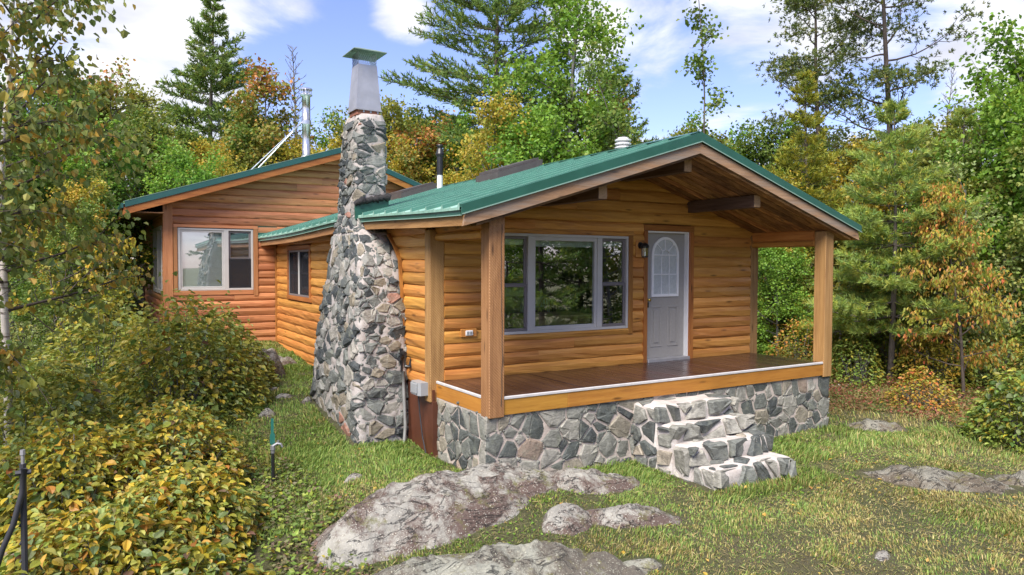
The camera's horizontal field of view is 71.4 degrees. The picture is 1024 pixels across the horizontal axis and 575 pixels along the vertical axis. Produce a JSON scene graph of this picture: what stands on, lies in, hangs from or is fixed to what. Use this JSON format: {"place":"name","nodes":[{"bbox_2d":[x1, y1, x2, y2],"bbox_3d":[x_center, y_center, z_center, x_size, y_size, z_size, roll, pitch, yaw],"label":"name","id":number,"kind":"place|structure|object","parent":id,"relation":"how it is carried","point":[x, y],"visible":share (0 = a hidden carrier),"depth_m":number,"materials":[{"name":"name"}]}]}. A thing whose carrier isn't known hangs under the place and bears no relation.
{"place":"outdoors","nodes":[
{"label":"outdoors","id":0,"kind":"place"},
{"bbox_2d":[212,339,465,540],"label":"bank grass","id":1,"kind":"structure","parent":0,"point":[296,368],"depth_m":9.50,"materials":[{"name":"plant"}]},
{"bbox_2d":[0,267,1023,574],"bbox_3d":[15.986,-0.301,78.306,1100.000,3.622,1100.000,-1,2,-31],"label":"ground","id":2,"kind":"structure","parent":0,"point":[798,563],"depth_m":7.51,"materials":[{"name":"plant"}]},
{"bbox_2d":[0,449,30,574],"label":"hose post","id":3,"kind":"object","parent":2,"relation":"on","point":[22,472],"visible":1,"depth_m":5.11,"materials":[{"name":"black metal"}]},
{"bbox_2d":[0,72,105,339],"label":"forest tree","id":4,"kind":"object","parent":2,"relation":"on","point":[14,158],"visible":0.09,"depth_m":15.03,"materials":[{"name":"green plant"}]},
{"bbox_2d":[0,299,119,355],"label":"shrub","id":5,"kind":"object","parent":2,"relation":"on","point":[24,333],"visible":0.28,"depth_m":13.87,"materials":[{"name":"green plant"}]},
{"bbox_2d":[0,350,134,505],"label":"hazel bush","id":6,"kind":"object","parent":2,"relation":"on","point":[68,384],"visible":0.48,"depth_m":8.57,"materials":[{"name":"green plant"}]},
{"bbox_2d":[10,51,125,285],"bbox_3d":[-13.005,-2.810,20.264,5.216,7.002,4.292,0,2,3],"label":"forest tree","id":7,"kind":"object","parent":2,"relation":"on","point":[44,101],"visible":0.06,"depth_m":19.42,"materials":[{"name":"green plant"}]},
{"bbox_2d":[6,138,130,328],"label":"forest tree","id":8,"kind":"object","parent":2,"relation":"on","point":[69,164],"visible":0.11,"depth_m":15.43,"materials":[{"name":"green plant"}]},
{"bbox_2d":[10,136,128,320],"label":"forest tree","id":9,"kind":"object","parent":2,"relation":"on","point":[91,169],"visible":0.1,"depth_m":16.63,"materials":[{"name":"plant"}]},
{"bbox_2d":[0,0,142,450],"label":"birch","id":10,"kind":"object","parent":2,"relation":"on","point":[62,121],"visible":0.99,"depth_m":7.65,"materials":[{"name":"green plant"}]},
{"bbox_2d":[8,197,142,356],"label":"forest tree","id":11,"kind":"object","parent":2,"relation":"on","point":[88,211],"visible":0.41,"depth_m":13.51,"materials":[{"name":"green plant"}]},
{"bbox_2d":[8,230,149,357],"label":"maple sapling","id":12,"kind":"object","parent":2,"relation":"on","point":[76,275],"visible":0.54,"depth_m":12.94,"materials":[{"name":"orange plant"}]},
{"bbox_2d":[7,88,156,298],"bbox_3d":[-11.079,-1.982,17.958,3.560,5.844,3.404,0,2,-6],"label":"forest tree","id":13,"kind":"object","parent":2,"relation":"on","point":[114,149],"visible":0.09,"depth_m":18.06,"materials":[{"name":"green plant"}]},
{"bbox_2d":[11,175,156,330],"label":"forest tree","id":14,"kind":"object","parent":2,"relation":"on","point":[75,193],"visible":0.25,"depth_m":14.65,"materials":[{"name":"plant"}]},
{"bbox_2d":[0,294,168,388],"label":"scrub","id":15,"kind":"object","parent":2,"relation":"on","point":[31,344],"visible":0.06,"depth_m":14.29,"materials":[{"name":"green plant"}]},
{"bbox_2d":[0,0,176,476],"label":"leaning birch","id":16,"kind":"object","parent":2,"relation":"on","point":[45,62],"visible":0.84,"depth_m":8.69,"materials":[{"name":"green plant"}]},
{"bbox_2d":[37,57,141,270],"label":"forest tree","id":17,"kind":"object","parent":2,"relation":"on","point":[112,70],"visible":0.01,"depth_m":21.71,"materials":[{"name":"green plant"}]},
{"bbox_2d":[0,407,180,563],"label":"hazel bush","id":18,"kind":"object","parent":2,"relation":"on","point":[64,459],"visible":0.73,"depth_m":7.30,"materials":[{"name":"yellow plant"}]},
{"bbox_2d":[13,286,184,412],"bbox_3d":[-6.528,0.931,11.350,2.396,1.979,1.815,0,2,9],"label":"hazel bush","id":19,"kind":"object","parent":2,"relation":"on","point":[80,333],"visible":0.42,"depth_m":11.09,"materials":[{"name":"green plant"}]},
{"bbox_2d":[56,99,186,311],"bbox_3d":[-10.582,-2.255,19.761,4.407,6.173,3.728,2,2,42],"label":"forest tree","id":20,"kind":"object","parent":2,"relation":"on","point":[134,122],"visible":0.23,"depth_m":19.92,"materials":[{"name":"green plant"}]},
{"bbox_2d":[0,469,245,574],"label":"hazel bush","id":21,"kind":"object","parent":2,"relation":"on","point":[72,553],"visible":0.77,"depth_m":6.01,"materials":[{"name":"yellow plant"}]},
{"bbox_2d":[76,69,193,305],"bbox_3d":[-11.683,-2.890,20.972,4.688,7.115,4.620,-1,2,-20],"label":"forest tree","id":22,"kind":"object","parent":2,"relation":"on","point":[140,97],"visible":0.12,"depth_m":20.91,"materials":[{"name":"green plant"}]},
{"bbox_2d":[99,122,233,272],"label":"forest tree","id":23,"kind":"object","parent":2,"relation":"on","point":[172,134],"visible":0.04,"depth_m":20.26,"materials":[{"name":"green plant"}]},
{"bbox_2d":[79,386,256,517],"bbox_3d":[-3.996,1.882,8.454,1.854,1.258,1.892,0,2,1],"label":"hazel bush","id":24,"kind":"object","parent":2,"relation":"on","point":[230,451],"visible":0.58,"depth_m":8.29,"materials":[{"name":"green plant"}]},
{"bbox_2d":[114,132,226,290],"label":"forest tree","id":25,"kind":"object","parent":2,"relation":"on","point":[181,161],"visible":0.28,"depth_m":17.95,"materials":[{"name":"green plant"}]},
{"bbox_2d":[91,280,271,434],"bbox_3d":[-4.871,0.959,10.650,2.236,2.188,2.336,1,2,33],"label":"hazel bush","id":26,"kind":"object","parent":2,"relation":"on","point":[147,377],"visible":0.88,"depth_m":10.34,"materials":[{"name":"green plant"}]},
{"bbox_2d":[97,399,272,574],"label":"hazel bush","id":27,"kind":"object","parent":2,"relation":"on","point":[242,500],"visible":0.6,"depth_m":7.02,"materials":[{"name":"yellow plant"}]},
{"bbox_2d":[113,0,270,268],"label":"white pine","id":28,"kind":"object","parent":2,"relation":"on","point":[204,67],"visible":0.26,"depth_m":26.84,"materials":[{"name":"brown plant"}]},
{"bbox_2d":[121,511,275,574],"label":"hazel bush","id":29,"kind":"object","parent":2,"relation":"on","point":[221,562],"visible":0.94,"depth_m":6.04,"materials":[{"name":"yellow plant"}]},
{"bbox_2d":[173,135,247,184],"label":"forest tree","id":30,"kind":"object","parent":2,"relation":"on","point":[200,150],"visible":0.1,"depth_m":22.51,"materials":[{"name":"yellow plant"}]},
{"bbox_2d":[178,150,242,185],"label":"forest tree","id":31,"kind":"object","parent":2,"relation":"on","point":[226,164],"visible":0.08,"depth_m":20.51,"materials":[{"name":"yellow plant"}]},
{"bbox_2d":[163,290,279,400],"bbox_3d":[-4.915,0.924,11.990,1.906,1.777,1.901,-1,2,-31],"label":"hazel bush","id":32,"kind":"object","parent":2,"relation":"on","point":[269,371],"visible":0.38,"depth_m":11.91,"materials":[{"name":"green plant"}]},
{"bbox_2d":[205,124,277,173],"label":"forest tree","id":33,"kind":"object","parent":2,"relation":"on","point":[245,158],"visible":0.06,"depth_m":23.49,"materials":[{"name":"orange plant"}]},
{"bbox_2d":[218,95,297,172],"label":"forest tree","id":34,"kind":"object","parent":2,"relation":"on","point":[246,137],"visible":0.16,"depth_m":23.46,"materials":[{"name":"plant"}]},
{"bbox_2d":[219,53,335,168],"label":"red maple","id":35,"kind":"object","parent":2,"relation":"on","point":[263,88],"visible":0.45,"depth_m":23.37,"materials":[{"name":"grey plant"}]},
{"bbox_2d":[191,456,378,574],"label":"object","id":36,"kind":"object","parent":2,"relation":"on","point":[284,556],"visible":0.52,"depth_m":7.56,"materials":[{"name":"green plant"}]},
{"bbox_2d":[260,134,324,166],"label":"forest tree","id":37,"kind":"object","parent":2,"relation":"on","point":[294,153],"visible":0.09,"depth_m":23.25,"materials":[{"name":"yellow plant"}]},
{"bbox_2d":[310,106,389,160],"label":"forest tree","id":38,"kind":"object","parent":2,"relation":"on","point":[322,142],"visible":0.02,"depth_m":23.73,"materials":[{"name":"plant"}]},
{"bbox_2d":[313,89,431,176],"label":"forest tree","id":39,"kind":"object","parent":2,"relation":"on","point":[393,107],"visible":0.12,"depth_m":23.10,"materials":[{"name":"plant"}]},
{"bbox_2d":[386,128,436,183],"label":"forest tree","id":40,"kind":"object","parent":2,"relation":"on","point":[398,163],"visible":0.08,"depth_m":22.52,"materials":[{"name":"yellow plant"}]},
{"bbox_2d":[309,470,531,569],"bbox_3d":[-0.834,2.386,7.543,2.964,0.732,1.484,-1,2,-31],"label":"rock outcrop","id":41,"kind":"object","parent":2,"relation":"on","point":[432,510],"visible":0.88,"depth_m":7.13,"materials":[{"name":"stone"}]},
{"bbox_2d":[389,97,451,180],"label":"forest tree","id":42,"kind":"object","parent":2,"relation":"on","point":[421,115],"visible":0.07,"depth_m":26.28,"materials":[{"name":"green plant"}]},
{"bbox_2d":[387,108,464,185],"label":"forest tree","id":43,"kind":"object","parent":2,"relation":"on","point":[428,137],"visible":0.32,"depth_m":22.99,"materials":[{"name":"orange plant"}]},
{"bbox_2d":[410,108,487,183],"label":"forest tree","id":44,"kind":"object","parent":2,"relation":"on","point":[461,122],"visible":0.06,"depth_m":24.06,"materials":[{"name":"plant"}]},
{"bbox_2d":[379,0,589,183],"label":"white pine","id":45,"kind":"object","parent":2,"relation":"on","point":[514,9],"visible":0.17,"depth_m":25.18,"materials":[{"name":"green plant"}]},
{"bbox_2d":[113,47,861,470],"bbox_3d":[-2.962,-0.729,15.986,10.022,6.087,16.636,-1,2,-31],"label":"log cabin","id":46,"kind":"object","parent":2,"relation":"on","point":[349,267],"visible":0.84,"depth_m":10.72,"materials":[{"name":"green metal"},{"name":"varnished orange-brown log wood"},{"name":"glass"}]},
{"bbox_2d":[153,225,162,293],"bbox_3d":[-8.230,-0.642,16.636,0.101,1.520,2.050,-1,2,-31],"label":"window","id":47,"kind":"structure","parent":46,"relation":"in","point":[157,232],"depth_m":16.56,"materials":[{"name":"grey plastic"}]},
{"bbox_2d":[177,227,253,290],"bbox_3d":[-6.663,-0.631,16.044,1.580,1.385,0.171,-1,2,-31],"label":"window","id":48,"kind":"structure","parent":46,"relation":"in","point":[206,256],"depth_m":16.02,"materials":[{"name":"grey plastic"}]},
{"bbox_2d":[250,87,311,169],"bbox_3d":[-5.548,-3.743,17.080,1.650,2.174,0.627,-1,2,-31],"label":"stove pipe","id":49,"kind":"object","parent":46,"relation":"on","point":[305,95],"visible":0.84,"depth_m":17.26,"materials":[{"name":"silver metal"}]},
{"bbox_2d":[287,245,311,302],"bbox_3d":[-4.437,-0.302,14.923,0.095,1.155,1.860,-1,2,-31],"label":"window","id":50,"kind":"structure","parent":46,"relation":"in","point":[299,277],"depth_m":14.88,"materials":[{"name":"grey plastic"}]},
{"bbox_2d":[397,348,411,441],"bbox_3d":[-1.510,1.551,9.890,0.214,1.384,0.410,1,2,11],"label":"conduit pipe","id":51,"kind":"object","parent":46,"relation":"attached to","point":[402,353],"visible":0.86,"depth_m":9.91,"materials":[{"name":"metal"}]},
{"bbox_2d":[410,379,427,452],"bbox_3d":[-1.250,1.733,9.514,0.146,0.963,0.310,-1,2,-31],"label":"meter box","id":52,"kind":"object","parent":46,"relation":"attached to","point":[418,387],"visible":0.97,"depth_m":9.42,"materials":[{"name":"plastic"}]},
{"bbox_2d":[504,233,628,334],"bbox_3d":[0.741,-0.065,10.479,2.400,1.420,0.147,-1,2,-31],"label":"window","id":53,"kind":"structure","parent":46,"relation":"in","point":[529,241],"depth_m":10.54,"materials":[{"name":"grey plastic"}]},
{"bbox_2d":[647,231,689,362],"bbox_3d":[2.492,0.144,11.538,0.915,2.095,0.195,-1,2,-31],"label":"door","id":54,"kind":"structure","parent":46,"relation":"in","point":[668,251],"depth_m":11.59,"materials":[{"name":"white paint"}]},
{"bbox_2d":[445,80,536,182],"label":"paper birch","id":55,"kind":"object","parent":2,"relation":"on","point":[503,109],"visible":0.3,"depth_m":19.73,"materials":[{"name":"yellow plant"}]},
{"bbox_2d":[460,462,559,496],"bbox_3d":[-0.129,2.237,8.072,1.998,0.454,0.904,0,2,-17],"label":"rock outcrop","id":56,"kind":"object","parent":2,"relation":"on","point":[527,482],"visible":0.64,"depth_m":8.02,"materials":[{"name":"stone"}]},
{"bbox_2d":[373,539,647,574],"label":"rock outcrop","id":57,"kind":"object","parent":2,"relation":"on","point":[536,557],"visible":1,"depth_m":6.20,"materials":[{"name":"stone"}]},
{"bbox_2d":[478,99,603,168],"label":"forest tree","id":58,"kind":"object","parent":2,"relation":"on","point":[541,145],"visible":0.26,"depth_m":19.33,"materials":[{"name":"green plant"}]},
{"bbox_2d":[475,0,645,160],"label":"sugar maple","id":59,"kind":"object","parent":2,"relation":"on","point":[567,17],"visible":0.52,"depth_m":21.93,"materials":[{"name":"green plant"}]},
{"bbox_2d":[542,503,592,535],"bbox_3d":[0.569,2.434,7.364,0.847,0.320,0.616,-1,2,-31],"label":"rock outcrop","id":60,"kind":"object","parent":2,"relation":"on","point":[571,519],"visible":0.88,"depth_m":7.24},
{"bbox_2d":[522,73,638,162],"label":"forest tree","id":61,"kind":"object","parent":2,"relation":"on","point":[565,100],"visible":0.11,"depth_m":21.95,"materials":[{"name":"green plant"}]},
{"bbox_2d":[263,415,901,573],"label":"clover","id":62,"kind":"object","parent":2,"relation":"on","point":[548,496],"visible":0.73,"depth_m":8.58,"materials":[{"name":"green plant"}]},
{"bbox_2d":[552,468,640,494],"bbox_3d":[0.943,2.292,8.387,1.561,0.329,0.843,0,2,-13],"label":"rock outcrop","id":63,"kind":"object","parent":2,"relation":"on","point":[588,481],"visible":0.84,"depth_m":8.19,"materials":[{"name":"stone"}]},
{"bbox_2d":[297,422,908,506],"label":"lush grass","id":64,"kind":"structure","parent":2,"relation":"on","point":[814,456],"depth_m":9.10,"materials":[{"name":"plant"}]},
{"bbox_2d":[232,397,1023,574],"bbox_3d":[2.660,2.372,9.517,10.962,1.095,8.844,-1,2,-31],"label":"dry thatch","id":65,"kind":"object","parent":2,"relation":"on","point":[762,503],"visible":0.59,"depth_m":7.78,"materials":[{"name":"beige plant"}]},
{"bbox_2d":[604,60,659,143],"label":"white pine","id":66,"kind":"object","parent":2,"relation":"on","point":[629,96],"visible":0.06,"depth_m":26.39,"materials":[{"name":"brown plant"}]},
{"bbox_2d":[586,503,681,528],"bbox_3d":[1.143,2.436,7.491,1.593,0.320,0.514,0,2,-6],"label":"rock outcrop","id":67,"kind":"object","parent":2,"relation":"on","point":[634,515],"visible":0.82,"depth_m":7.38,"materials":[{"name":"stone"}]},
{"bbox_2d":[570,0,739,151],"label":"aspen","id":68,"kind":"object","parent":2,"relation":"on","point":[615,81],"visible":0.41,"depth_m":19.53,"materials":[{"name":"green plant"}]},
{"bbox_2d":[633,393,796,489],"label":"stone steps","id":69,"kind":"structure","parent":2,"relation":"on","point":[712,441],"depth_m":9.02,"materials":[{"name":"stone"}]},
{"bbox_2d":[719,118,771,169],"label":"forest tree","id":70,"kind":"object","parent":2,"relation":"on","point":[744,132],"visible":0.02,"depth_m":22.61,"materials":[{"name":"green plant"}]},
{"bbox_2d":[730,118,786,176],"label":"forest tree","id":71,"kind":"object","parent":2,"relation":"on","point":[759,139],"visible":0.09,"depth_m":22.00,"materials":[{"name":"green plant"}]},
{"bbox_2d":[757,248,805,355],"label":"forest spruce","id":72,"kind":"object","parent":2,"relation":"on","point":[783,319],"visible":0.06,"depth_m":17.73,"materials":[{"name":"green plant"}]},
{"bbox_2d":[757,247,813,355],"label":"forest tree","id":73,"kind":"object","parent":2,"relation":"on","point":[764,332],"visible":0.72,"depth_m":16.30,"materials":[{"name":"green plant"}]},
{"bbox_2d":[759,117,839,181],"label":"forest tree","id":74,"kind":"object","parent":2,"relation":"on","point":[787,130],"visible":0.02,"depth_m":22.04,"materials":[{"name":"green plant"}]},
{"bbox_2d":[763,304,837,372],"bbox_3d":[6.359,1.209,15.813,1.903,1.689,1.517,-1,2,-31],"label":"shrub","id":75,"kind":"object","parent":2,"relation":"on","point":[797,333],"visible":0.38,"depth_m":15.71,"materials":[{"name":"green plant"}]},
{"bbox_2d":[758,170,862,343],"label":"forest tree","id":76,"kind":"object","parent":2,"relation":"on","point":[793,184],"visible":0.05,"depth_m":17.98,"materials":[{"name":"green plant"}]},
{"bbox_2d":[763,67,864,352],"bbox_3d":[7.954,-1.934,18.887,3.060,7.737,2.961,2,2,37],"label":"young pine","id":77,"kind":"object","parent":2,"relation":"on","point":[805,120],"visible":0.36,"depth_m":18.50,"materials":[{"name":"green plant"}]},
{"bbox_2d":[737,0,904,186],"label":"jack pine","id":78,"kind":"object","parent":2,"relation":"on","point":[791,65],"visible":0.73,"depth_m":21.88,"materials":[{"name":"green plant"}]},
{"bbox_2d":[782,211,892,363],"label":"forest tree","id":79,"kind":"object","parent":2,"relation":"on","point":[810,288],"visible":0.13,"depth_m":17.50,"materials":[{"name":"green plant"}]},
{"bbox_2d":[783,133,928,314],"bbox_3d":[9.964,-1.462,21.288,4.520,6.309,4.289,2,3,42],"label":"forest tree","id":80,"kind":"object","parent":2,"relation":"on","point":[841,178],"visible":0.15,"depth_m":20.52,"materials":[{"name":"green plant"}]},
{"bbox_2d":[831,333,886,390],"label":"shrub","id":81,"kind":"object","parent":2,"relation":"on","point":[860,373],"visible":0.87,"depth_m":15.00,"materials":[{"name":"green plant"}]},
{"bbox_2d":[847,418,906,432],"bbox_3d":[5.967,2.307,11.644,1.198,0.293,0.693,0,2,2],"label":"rock outcrop","id":82,"kind":"object","parent":2,"relation":"on","point":[875,425],"visible":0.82,"depth_m":11.52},
{"bbox_2d":[836,234,928,368],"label":"forest tree","id":83,"kind":"object","parent":2,"relation":"on","point":[888,292],"visible":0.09,"depth_m":16.97,"materials":[{"name":"green plant"}]},
{"bbox_2d":[788,0,990,293],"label":"jack pine","id":84,"kind":"object","parent":2,"relation":"on","point":[887,74],"visible":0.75,"depth_m":20.85,"materials":[{"name":"green plant"}]},
{"bbox_2d":[845,304,938,380],"bbox_3d":[8.742,1.185,16.422,1.966,1.812,1.894,-1,2,-31],"label":"shrub","id":85,"kind":"object","parent":2,"relation":"on","point":[886,349],"visible":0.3,"depth_m":16.20,"materials":[{"name":"green plant"}]},
{"bbox_2d":[796,96,999,384],"bbox_3d":[8.181,-0.915,15.429,4.001,6.294,3.959,1,2,15],"label":"young pine","id":86,"kind":"object","parent":2,"relation":"on","point":[853,314],"visible":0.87,"depth_m":14.66,"materials":[{"name":"green plant"}]},
{"bbox_2d":[833,152,966,339],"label":"forest tree","id":87,"kind":"object","parent":2,"relation":"on","point":[886,208],"visible":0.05,"depth_m":19.42,"materials":[{"name":"green plant"}]},
{"bbox_2d":[809,332,1023,401],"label":"forest scrub","id":88,"kind":"object","parent":2,"relation":"on","point":[941,379],"visible":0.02,"depth_m":15.25,"materials":[{"name":"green plant"}]},
{"bbox_2d":[880,364,959,414],"bbox_3d":[7.606,1.855,13.259,1.319,0.885,1.317,0,2,-1],"label":"shrub","id":89,"kind":"object","parent":2,"relation":"on","point":[922,393],"visible":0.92,"depth_m":13.15,"materials":[{"name":"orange plant"}]},
{"bbox_2d":[817,369,1023,466],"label":"edge grass","id":90,"kind":"structure","parent":2,"relation":"on","point":[910,440],"depth_m":11.44,"materials":[{"name":"plant"}]},
{"bbox_2d":[828,355,1023,424],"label":"heath","id":91,"kind":"object","parent":2,"relation":"on","point":[846,388],"visible":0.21,"depth_m":13.49,"materials":[{"name":"brown plant"}]},
{"bbox_2d":[885,323,980,391],"bbox_3d":[8.819,1.445,14.991,1.669,1.491,1.622,-1,2,-31],"label":"shrub","id":92,"kind":"object","parent":2,"relation":"on","point":[943,353],"visible":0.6,"depth_m":14.76,"materials":[{"name":"plant"}]},
{"bbox_2d":[861,464,1014,493],"bbox_3d":[5.458,2.493,9.148,2.453,0.317,1.106,1,2,11],"label":"rock outcrop","id":93,"kind":"object","parent":2,"relation":"on","point":[928,477],"visible":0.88,"depth_m":8.99,"materials":[{"name":"stone"}]},
{"bbox_2d":[880,101,1023,362],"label":"young pine","id":94,"kind":"object","parent":2,"relation":"on","point":[959,112],"visible":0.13,"depth_m":17.74,"materials":[{"name":"green plant"}]},
{"bbox_2d":[885,176,1023,397],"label":"cherry sapling","id":95,"kind":"object","parent":2,"relation":"on","point":[953,273],"visible":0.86,"depth_m":13.90,"materials":[{"name":"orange plant"}]},
{"bbox_2d":[903,144,1012,362],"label":"forest tree","id":96,"kind":"object","parent":2,"relation":"on","point":[964,167],"visible":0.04,"depth_m":17.45,"materials":[{"name":"green plant"}]},
{"bbox_2d":[897,100,1021,321],"bbox_3d":[13.007,-1.688,19.875,4.763,7.115,4.530,-1,2,-30],"label":"forest tree","id":97,"kind":"object","parent":2,"relation":"on","point":[935,132],"visible":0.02,"depth_m":19.79,"materials":[{"name":"green plant"}]},
{"bbox_2d":[898,141,1023,389],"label":"alder","id":98,"kind":"object","parent":2,"relation":"on","point":[1004,263],"visible":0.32,"depth_m":14.79,"materials":[{"name":"green plant"}]},
{"bbox_2d":[907,167,1023,369],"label":"forest tree","id":99,"kind":"object","parent":2,"relation":"on","point":[991,185],"visible":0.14,"depth_m":16.43,"materials":[{"name":"green plant"}]},
{"bbox_2d":[923,10,1023,362],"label":"forest tree","id":100,"kind":"object","parent":2,"relation":"on","point":[1015,67],"visible":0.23,"depth_m":17.44,"materials":[{"name":"green plant"}]},
{"bbox_2d":[937,292,1023,388],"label":"shrub","id":101,"kind":"object","parent":2,"relation":"on","point":[984,373],"visible":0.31,"depth_m":14.88,"materials":[{"name":"plant"}]},
{"bbox_2d":[945,59,1023,345],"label":"forest tree","id":102,"kind":"object","parent":2,"relation":"on","point":[1007,123],"visible":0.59,"depth_m":15.96,"materials":[{"name":"green plant"}]},
{"bbox_2d":[956,340,1023,453],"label":"hazel bush","id":103,"kind":"object","parent":2,"relation":"on","point":[1013,400],"visible":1,"depth_m":10.87,"materials":[{"name":"green plant"}]},
{"bbox_2d":[970,110,1023,370],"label":"alder","id":104,"kind":"object","parent":2,"relation":"on","point":[1020,228],"visible":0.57,"depth_m":14.95,"materials":[{"name":"green plant"}]},
{"bbox_2d":[0,0,1023,258],"label":"sky","id":105,"kind":"structure","parent":0,"point":[322,31],"materials":[{"name":"blue"}]},
{"bbox_2d":[505,287,549,328],"bbox_3d":[0.317,0.531,14.269,0.700,1.100,0.652,-1,2,-31],"label":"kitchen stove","id":106,"kind":"object","parent":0,"point":[514,299],"visible":0.38,"depth_m":14.15,"materials":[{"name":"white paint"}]},
{"bbox_2d":[504,311,591,328],"bbox_3d":[0.378,0.801,11.358,1.770,0.750,0.800,-1,2,-31],"label":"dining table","id":107,"kind":"object","parent":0,"point":[544,318],"visible":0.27,"depth_m":11.15,"materials":[{"name":"brown wood"}]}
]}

